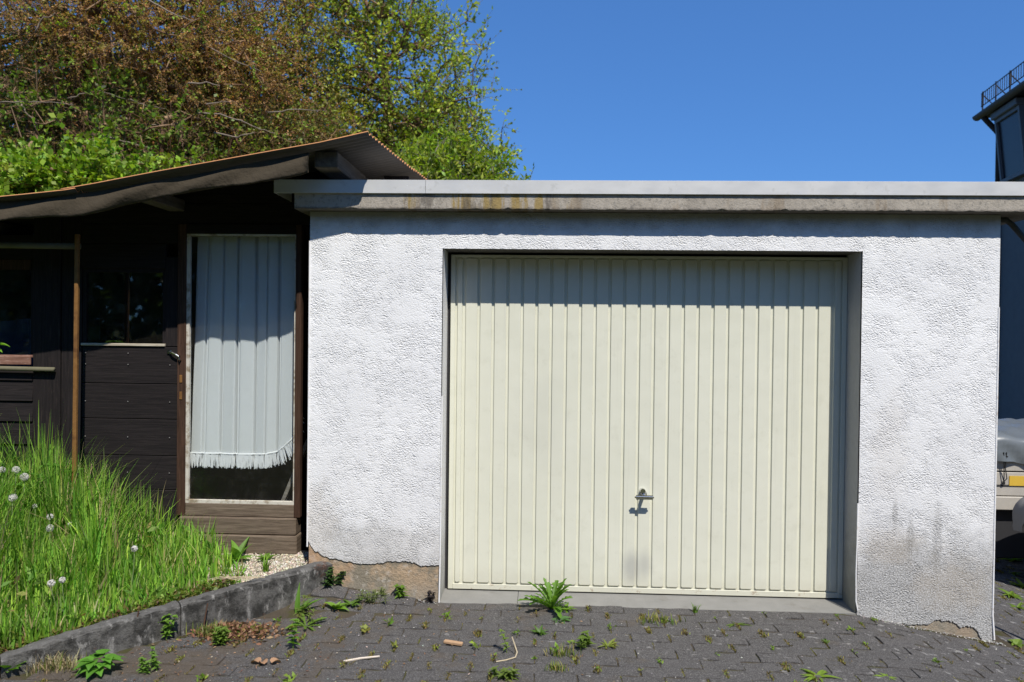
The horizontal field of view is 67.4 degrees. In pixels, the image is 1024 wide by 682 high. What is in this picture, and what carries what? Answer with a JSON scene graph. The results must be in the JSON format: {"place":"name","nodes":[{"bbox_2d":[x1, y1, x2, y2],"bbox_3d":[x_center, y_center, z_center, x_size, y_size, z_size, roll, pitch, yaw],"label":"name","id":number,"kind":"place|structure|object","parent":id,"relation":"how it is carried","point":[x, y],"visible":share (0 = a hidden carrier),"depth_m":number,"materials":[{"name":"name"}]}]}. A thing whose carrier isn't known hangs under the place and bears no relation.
{"place":"outdoors","nodes":[
{"label":"outdoors","id":0,"kind":"place"},
{"bbox_2d":[1,489,308,653],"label":"bank","id":1,"kind":"structure","parent":0,"point":[303,545],"depth_m":4.85,"materials":[{"name":"soil"}]},
{"bbox_2d":[8,493,17,527],"bbox_3d":[-2.685,1.099,4.068,0.111,0.575,0.044,0,1,-40],"label":"dandelion clock","id":2,"kind":"object","parent":1,"relation":"on","point":[11,497],"visible":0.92,"depth_m":4.08,"materials":[{"name":"white plant"}]},
{"bbox_2d":[12,466,19,518],"bbox_3d":[-2.789,1.030,4.282,0.080,0.661,0.042,0,1,-41],"label":"dandelion clock","id":3,"kind":"object","parent":1,"relation":"on","point":[16,468],"visible":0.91,"depth_m":4.29,"materials":[{"name":"white plant"}]},
{"bbox_2d":[19,473,28,509],"bbox_3d":[-2.710,1.047,4.242,0.077,0.639,0.045,1,1,2],"label":"dandelion clock","id":4,"kind":"object","parent":1,"relation":"on","point":[25,477],"visible":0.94,"depth_m":4.24,"materials":[{"name":"white plant"}]},
{"bbox_2d":[4,463,49,506],"bbox_3d":[-2.846,1.027,4.408,0.372,0.653,0.327,1,1,2],"label":"tall weed","id":5,"kind":"object","parent":1,"relation":"on","point":[41,474],"visible":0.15,"depth_m":4.44,"materials":[{"name":"green plant"}]},
{"bbox_2d":[0,234,81,498],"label":"pipe frame","id":6,"kind":"object","parent":1,"relation":"on","point":[77,246],"visible":0.72,"depth_m":4.52,"materials":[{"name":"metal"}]},
{"bbox_2d":[46,525,53,577],"bbox_3d":[-2.459,1.182,4.085,0.044,0.413,0.038,1,1,40],"label":"dandelion clock","id":7,"kind":"object","parent":1,"relation":"on","point":[49,528],"visible":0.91,"depth_m":4.08,"materials":[{"name":"white plant"}]},
{"bbox_2d":[47,579,62,615],"bbox_3d":[-2.224,1.304,3.785,0.121,0.264,0.037,0,1,-13],"label":"dandelion clock","id":8,"kind":"object","parent":1,"relation":"on","point":[51,583],"visible":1,"depth_m":3.77,"materials":[{"name":"white plant"}]},
{"bbox_2d":[30,463,85,509],"bbox_3d":[-2.730,1.019,4.534,0.368,0.646,0.322,0,1,-12],"label":"tall weed","id":9,"kind":"object","parent":1,"relation":"on","point":[55,474],"visible":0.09,"depth_m":4.45,"materials":[{"name":"green plant"}]},
{"bbox_2d":[59,577,67,616],"bbox_3d":[-2.230,1.301,3.826,0.053,0.254,0.035,1,1,2],"label":"dandelion clock","id":10,"kind":"object","parent":1,"relation":"on","point":[62,580],"visible":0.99,"depth_m":3.82,"materials":[{"name":"white plant"}]},
{"bbox_2d":[2,486,151,559],"bbox_3d":[-2.657,1.032,4.413,1.277,0.612,1.120,0,1,-36],"label":"tall grass clump","id":11,"kind":"object","parent":1,"relation":"on","point":[87,500],"visible":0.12,"depth_m":4.29,"materials":[{"name":"green plant"}]},
{"bbox_2d":[0,504,211,631],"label":"meadow herbs","id":12,"kind":"object","parent":1,"relation":"on","point":[154,594],"visible":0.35,"depth_m":3.97,"materials":[{"name":"green plant"}]},
{"bbox_2d":[0,566,244,653],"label":"ground cover","id":13,"kind":"object","parent":1,"relation":"on","point":[183,594],"visible":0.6,"depth_m":4.00,"materials":[{"name":"green plant"}]},
{"bbox_2d":[0,408,252,652],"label":"grass","id":14,"kind":"structure","parent":1,"relation":"on","point":[92,564],"depth_m":4.19,"materials":[{"name":"green plant"}]},
{"bbox_2d":[128,545,137,600],"bbox_3d":[-2.024,1.242,4.098,0.035,0.292,0.070,1,1,2],"label":"dandelion clock","id":15,"kind":"object","parent":1,"relation":"on","point":[134,548],"visible":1,"depth_m":4.11,"materials":[{"name":"white plant"}]},
{"bbox_2d":[0,131,426,554],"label":"garden shed","id":16,"kind":"structure","parent":1,"relation":"on","point":[138,281],"depth_m":4.77,"materials":[{"name":"wood"}]},
{"bbox_2d":[0,319,32,380],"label":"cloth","id":17,"kind":"object","parent":16,"relation":"hanging from","point":[15,335],"visible":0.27,"depth_m":4.96,"materials":[{"name":"blue fabric"}]},
{"bbox_2d":[0,259,33,364],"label":"window","id":18,"kind":"structure","parent":16,"relation":"in","point":[5,264],"depth_m":4.80,"materials":[{"name":"brown wood"}]},
{"bbox_2d":[81,268,165,345],"bbox_3d":[-2.411,-0.209,4.783,0.531,0.480,0.053,1,1,2],"label":"window","id":19,"kind":"structure","parent":16,"relation":"in","point":[86,271],"depth_m":4.79,"materials":[{"name":"black glass"}]},
{"bbox_2d":[167,224,304,517],"bbox_3d":[-1.715,0.182,4.746,0.841,1.802,0.079,1,1,2],"label":"glass door","id":20,"kind":"structure","parent":16,"relation":"in","point":[195,507],"depth_m":4.74,"materials":[{"name":"brown wood"}]},
{"bbox_2d":[190,236,303,468],"bbox_3d":[-1.656,0.071,4.819,0.742,1.464,0.060,1,1,2],"label":"curtain","id":21,"kind":"object","parent":16,"relation":"hanging from","point":[243,398],"visible":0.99,"depth_m":4.81,"materials":[{"name":"white fabric"}]},
{"bbox_2d":[281,438,306,500],"bbox_3d":[-1.399,0.885,4.896,0.260,0.600,0.060,1,1,2],"label":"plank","id":22,"kind":"object","parent":16,"relation":"in","point":[288,489],"visible":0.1,"depth_m":4.87,"materials":[{"name":"grey wood"}]},
{"bbox_2d":[141,550,308,589],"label":"gravel","id":23,"kind":"structure","parent":1,"relation":"on","point":[275,564],"depth_m":4.55,"materials":[{"name":"beige gravel"}]},
{"bbox_2d":[220,537,251,562],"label":"broadleaf weed","id":24,"kind":"object","parent":23,"relation":"on","point":[236,551],"visible":0.72,"depth_m":4.60,"materials":[{"name":"green plant"}]},
{"bbox_2d":[256,553,274,560],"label":"weed","id":25,"kind":"object","parent":23,"relation":"on","point":[263,556],"visible":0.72,"depth_m":4.62,"materials":[{"name":"green plant"}]},
{"bbox_2d":[258,549,278,571],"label":"grass tuft","id":26,"kind":"object","parent":23,"relation":"on","point":[266,566],"visible":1,"depth_m":4.44,"materials":[{"name":"green plant"}]},
{"bbox_2d":[0,558,1023,681],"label":"pavement","id":27,"kind":"structure","parent":0,"point":[753,648],"depth_m":3.90,"materials":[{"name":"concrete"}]},
{"bbox_2d":[0,661,25,672],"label":"broadleaf weed","id":28,"kind":"object","parent":27,"relation":"on","point":[4,666],"visible":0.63,"depth_m":3.48,"materials":[{"name":"green plant"}]},
{"bbox_2d":[25,650,86,675],"bbox_3d":[-2.120,1.486,3.576,0.389,0.086,0.233,1,1,2],"label":"grass tuft","id":29,"kind":"object","parent":27,"relation":"on","point":[55,664],"visible":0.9,"depth_m":3.56,"materials":[{"name":"beige plant"}]},
{"bbox_2d":[72,649,126,678],"bbox_3d":[-1.907,1.480,3.528,0.229,0.075,0.217,1,1,2],"label":"broadleaf weed","id":30,"kind":"object","parent":27,"relation":"on","point":[87,664],"visible":1,"depth_m":3.50,"materials":[{"name":"green plant"}]},
{"bbox_2d":[136,646,160,673],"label":"weed","id":31,"kind":"object","parent":27,"relation":"on","point":[143,668],"visible":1,"depth_m":3.55,"materials":[{"name":"green plant"}]},
{"bbox_2d":[0,561,331,678],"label":"concrete kerb","id":32,"kind":"structure","parent":27,"relation":"on","point":[252,598],"depth_m":3.98,"materials":[{"name":"grey concrete"}]},
{"bbox_2d":[207,576,264,580],"bbox_3d":[-1.514,1.295,4.211,0.302,0.031,0.041,1,1,-11],"label":"straw","id":33,"kind":"object","parent":32,"relation":"on","point":[240,577],"visible":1,"depth_m":4.21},
{"bbox_2d":[158,614,177,639],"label":"weed","id":34,"kind":"object","parent":27,"relation":"on","point":[167,632],"visible":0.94,"depth_m":3.92,"materials":[{"name":"green plant"}]},
{"bbox_2d":[180,619,240,637],"bbox_3d":[-1.566,1.492,3.986,0.318,0.077,0.163,1,1,2],"label":"grass tuft","id":35,"kind":"object","parent":27,"relation":"on","point":[207,629],"visible":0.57,"depth_m":3.98,"materials":[{"name":"green plant"}]},
{"bbox_2d":[211,626,230,646],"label":"weed","id":36,"kind":"object","parent":27,"relation":"on","point":[220,636],"visible":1,"depth_m":3.85,"materials":[{"name":"green plant"}]},
{"bbox_2d":[251,657,280,663],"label":"dead leaf","id":37,"kind":"object","parent":27,"relation":"on","point":[272,660],"visible":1,"depth_m":3.65,"materials":[{"name":"brown plant"}]},
{"bbox_2d":[285,618,300,647],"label":"weed","id":38,"kind":"object","parent":27,"relation":"on","point":[293,632],"visible":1,"depth_m":3.83,"materials":[{"name":"green plant"}]},
{"bbox_2d":[295,595,316,622],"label":"weed","id":39,"kind":"object","parent":27,"relation":"on","point":[300,617],"visible":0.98,"depth_m":4.17,"materials":[{"name":"green plant"}]},
{"bbox_2d":[286,613,326,630],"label":"weed","id":40,"kind":"object","parent":27,"relation":"on","point":[311,622],"visible":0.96,"depth_m":4.13,"materials":[{"name":"green plant"}]},
{"bbox_2d":[295,582,321,613],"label":"dock plant","id":41,"kind":"object","parent":27,"relation":"on","point":[297,602],"visible":0.79,"depth_m":4.31,"materials":[{"name":"green plant"}]},
{"bbox_2d":[321,567,345,587],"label":"weed","id":42,"kind":"object","parent":27,"relation":"on","point":[329,579],"visible":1,"depth_m":4.50,"materials":[{"name":"green plant"}]},
{"bbox_2d":[325,601,348,609],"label":"weed","id":43,"kind":"object","parent":27,"relation":"on","point":[336,606],"visible":1,"depth_m":4.33,"materials":[{"name":"green plant"}]},
{"bbox_2d":[62,597,617,681],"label":"leaf litter","id":44,"kind":"object","parent":27,"relation":"on","point":[246,629],"visible":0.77,"depth_m":3.98,"materials":[{"name":"brown plant"}]},
{"bbox_2d":[203,603,207,626],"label":"twig","id":45,"kind":"object","parent":44,"relation":"on","point":[205,615],"visible":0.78,"depth_m":4.02,"materials":[{"name":"wood"}]},
{"bbox_2d":[340,598,364,605],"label":"weed","id":46,"kind":"object","parent":27,"relation":"on","point":[353,602],"visible":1,"depth_m":4.38,"materials":[{"name":"green plant"}]},
{"bbox_2d":[345,655,379,661],"bbox_3d":[-0.725,1.532,3.707,0.172,0.014,0.011,0,1,-21],"label":"stick","id":47,"kind":"object","parent":27,"relation":"on","point":[353,659],"visible":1,"depth_m":3.70,"materials":[{"name":"beige wood"}]},
{"bbox_2d":[355,587,387,602],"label":"weed","id":48,"kind":"object","parent":27,"relation":"on","point":[372,595],"visible":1,"depth_m":4.40,"materials":[{"name":"green plant"}]},
{"bbox_2d":[393,584,408,597],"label":"weed","id":49,"kind":"object","parent":27,"relation":"on","point":[400,589],"visible":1,"depth_m":4.48,"materials":[{"name":"green plant"}]},
{"bbox_2d":[424,590,435,601],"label":"weed","id":50,"kind":"object","parent":27,"relation":"on","point":[430,597],"visible":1,"depth_m":4.49,"materials":[{"name":"green plant"}]},
{"bbox_2d":[443,639,462,645],"bbox_3d":[-0.298,1.532,3.900,0.101,0.013,0.026,1,1,20],"label":"wood chip","id":51,"kind":"object","parent":27,"relation":"on","point":[452,642],"visible":1,"depth_m":3.89,"materials":[{"name":"beige wood"}]},
{"bbox_2d":[489,665,520,681],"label":"weed","id":52,"kind":"object","parent":27,"relation":"on","point":[508,674],"visible":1,"depth_m":3.52,"materials":[{"name":"green plant"}]},
{"bbox_2d":[499,629,510,651],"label":"weed","id":53,"kind":"object","parent":27,"relation":"on","point":[504,638],"visible":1,"depth_m":3.82,"materials":[{"name":"green plant"}]},
{"bbox_2d":[496,637,517,661],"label":"stem","id":54,"kind":"object","parent":27,"relation":"on","point":[512,657],"visible":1,"depth_m":3.74,"materials":[{"name":"plant"}]},
{"bbox_2d":[35,559,1023,681],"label":"joint moss","id":55,"kind":"object","parent":27,"relation":"on","point":[490,674],"visible":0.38,"depth_m":3.90,"materials":[{"name":"green plant"}]},
{"bbox_2d":[530,624,547,635],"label":"weed","id":56,"kind":"object","parent":27,"relation":"on","point":[540,630],"visible":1,"depth_m":4.07,"materials":[{"name":"green plant"}]},
{"bbox_2d":[518,578,571,617],"bbox_3d":[0.220,1.458,4.402,0.306,0.174,0.337,1,1,41],"label":"dandelion plant","id":57,"kind":"object","parent":27,"relation":"on","point":[555,593],"visible":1,"depth_m":4.41,"materials":[{"name":"green plant"}]},
{"bbox_2d":[545,658,568,671],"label":"grass tuft","id":58,"kind":"object","parent":27,"relation":"on","point":[554,667],"visible":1,"depth_m":3.62,"materials":[{"name":"green plant"}]},
{"bbox_2d":[552,616,570,623],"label":"broadleaf weed","id":59,"kind":"object","parent":27,"relation":"on","point":[563,619],"visible":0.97,"depth_m":4.25,"materials":[{"name":"green plant"}]},
{"bbox_2d":[544,641,580,656],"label":"grass tuft","id":60,"kind":"object","parent":27,"relation":"on","point":[556,653],"visible":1,"depth_m":3.79,"materials":[{"name":"green plant"}]},
{"bbox_2d":[559,603,574,612],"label":"weed","id":61,"kind":"object","parent":27,"relation":"on","point":[565,607],"visible":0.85,"depth_m":4.42,"materials":[{"name":"green plant"}]},
{"bbox_2d":[134,590,1005,680],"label":"grit","id":62,"kind":"object","parent":27,"relation":"on","point":[424,600],"visible":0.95,"depth_m":4.35,"materials":[{"name":"gravel"}]},
{"bbox_2d":[574,630,595,647],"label":"weed","id":63,"kind":"object","parent":27,"relation":"on","point":[585,641],"visible":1,"depth_m":3.87,"materials":[{"name":"green plant"}]},
{"bbox_2d":[175,607,997,681],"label":"seedlings","id":64,"kind":"object","parent":27,"relation":"on","point":[365,626],"visible":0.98,"depth_m":3.88,"materials":[{"name":"green plant"}]},
{"bbox_2d":[598,638,617,647],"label":"weed","id":65,"kind":"object","parent":27,"relation":"on","point":[609,644],"visible":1,"depth_m":3.91,"materials":[{"name":"green plant"}]},
{"bbox_2d":[635,609,685,625],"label":"grass tuft","id":66,"kind":"object","parent":27,"relation":"on","point":[655,618],"visible":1,"depth_m":4.24,"materials":[{"name":"green plant"}]},
{"bbox_2d":[692,604,699,612],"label":"grass tuft","id":67,"kind":"object","parent":27,"relation":"on","point":[695,609],"visible":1,"depth_m":4.39,"materials":[{"name":"green plant"}]},
{"bbox_2d":[726,621,750,627],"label":"weed","id":68,"kind":"object","parent":27,"relation":"on","point":[736,623],"visible":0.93,"depth_m":4.21,"materials":[{"name":"green plant"}]},
{"bbox_2d":[800,669,840,681],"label":"weed","id":69,"kind":"object","parent":27,"relation":"on","point":[821,672],"visible":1,"depth_m":3.58,"materials":[{"name":"green plant"}]},
{"bbox_2d":[874,672,895,680],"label":"weed","id":70,"kind":"object","parent":27,"relation":"on","point":[885,675],"visible":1,"depth_m":3.59,"materials":[{"name":"green plant"}]},
{"bbox_2d":[995,461,1023,558],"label":"trailer","id":71,"kind":"object","parent":27,"relation":"on","point":[1009,541],"visible":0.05,"depth_m":6.18,"materials":[{"name":"metal"}]},
{"bbox_2d":[997,418,1023,463],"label":"tarpaulin","id":72,"kind":"object","parent":71,"relation":"on","point":[1010,436],"visible":0.33,"depth_m":6.10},
{"bbox_2d":[1002,452,1007,484],"bbox_3d":[3.909,1.011,6.093,0.052,0.260,0.029,1,1,2],"label":"lashing cord","id":73,"kind":"object","parent":72,"relation":"attached to","point":[1004,469],"visible":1,"depth_m":6.09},
{"bbox_2d":[1012,497,1023,531],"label":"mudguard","id":74,"kind":"object","parent":71,"relation":"attached to","point":[1018,516],"visible":1,"depth_m":5.82,"materials":[{"name":"metal"}]},
{"bbox_2d":[996,587,1023,599],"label":"weed","id":75,"kind":"object","parent":27,"relation":"on","point":[1010,593],"visible":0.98,"depth_m":5.55,"materials":[{"name":"green plant"}]},
{"bbox_2d":[1000,558,1022,561],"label":"weed","id":76,"kind":"object","parent":27,"relation":"on","point":[1014,559],"visible":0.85,"depth_m":6.71,"materials":[{"name":"green plant"}]},
{"bbox_2d":[1007,602,1023,608],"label":"weed","id":77,"kind":"object","parent":27,"relation":"on","point":[1019,605],"visible":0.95,"depth_m":5.26,"materials":[{"name":"green plant"}]},
{"bbox_2d":[1008,639,1023,647],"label":"weed","id":78,"kind":"object","parent":27,"relation":"on","point":[1018,642],"visible":1,"depth_m":4.41,"materials":[{"name":"green plant"}]},
{"bbox_2d":[1010,577,1023,588],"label":"weed","id":79,"kind":"object","parent":27,"relation":"on","point":[1020,584],"visible":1,"depth_m":5.92,"materials":[{"name":"green plant"}]},
{"bbox_2d":[0,0,1023,181],"label":"sky","id":80,"kind":"structure","parent":0,"point":[612,90],"materials":[{"name":"blue"}]},
{"bbox_3d":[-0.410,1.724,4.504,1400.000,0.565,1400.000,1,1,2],"label":"ground","id":81,"kind":"structure","parent":0,"visible":0},
{"bbox_2d":[0,113,201,195],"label":"hazel bush","id":82,"kind":"object","parent":81,"relation":"on","point":[31,169],"visible":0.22,"depth_m":7.57,"materials":[{"name":"green plant"}]},
{"bbox_2d":[0,43,244,172],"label":"ivy shrub","id":83,"kind":"object","parent":81,"relation":"on","point":[115,129],"visible":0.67,"depth_m":9.18,"materials":[{"name":"green plant"}]},
{"bbox_2d":[0,0,331,152],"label":"budding tree","id":84,"kind":"object","parent":81,"relation":"on","point":[87,30],"visible":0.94,"depth_m":9.53,"materials":[{"name":"brown plant"}]},
{"bbox_2d":[0,2,345,170],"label":"dark evergreen","id":85,"kind":"object","parent":81,"relation":"on","point":[57,128],"visible":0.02,"depth_m":12.10,"materials":[{"name":"green plant"}]},
{"bbox_2d":[0,59,391,193],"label":"twiggy shrub","id":86,"kind":"object","parent":81,"relation":"on","point":[261,139],"visible":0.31,"depth_m":9.64,"materials":[{"name":"brown plant"}]},
{"bbox_2d":[147,0,385,161],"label":"olive tree","id":87,"kind":"object","parent":81,"relation":"on","point":[299,30],"visible":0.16,"depth_m":10.54,"materials":[{"name":"green plant"}]},
{"bbox_2d":[277,0,522,175],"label":"young leaf tree","id":88,"kind":"object","parent":81,"relation":"on","point":[408,120],"visible":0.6,"depth_m":11.12,"materials":[{"name":"green plant"}]},
{"bbox_2d":[392,112,534,179],"bbox_3d":[-0.965,-0.751,9.701,2.971,4.221,1.971,1,1,2],"label":"leafy shrub","id":89,"kind":"object","parent":81,"relation":"on","point":[440,160],"visible":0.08,"depth_m":9.43,"materials":[{"name":"green plant"}]},
{"bbox_2d":[274,179,1023,641],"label":"garage","id":90,"kind":"structure","parent":81,"relation":"on","point":[748,395],"depth_m":4.52,"materials":[{"name":"white paint"}]},
{"bbox_2d":[448,255,847,597],"bbox_3d":[0.804,0.509,4.622,2.375,2.042,0.105,1,1,2],"label":"garage door","id":91,"kind":"structure","parent":90,"relation":"in","point":[619,424],"depth_m":4.64,"materials":[{"name":"beige paint"}]},
{"bbox_2d":[972,61,1023,418],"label":"house","id":92,"kind":"structure","parent":81,"relation":"on","point":[1005,112],"depth_m":11.14,"materials":[{"name":"stone"}]},
{"bbox_2d":[990,97,1023,181],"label":"window","id":93,"kind":"structure","parent":92,"relation":"in","point":[1008,120],"depth_m":11.02,"materials":[{"name":"blue glass"}]}
]}

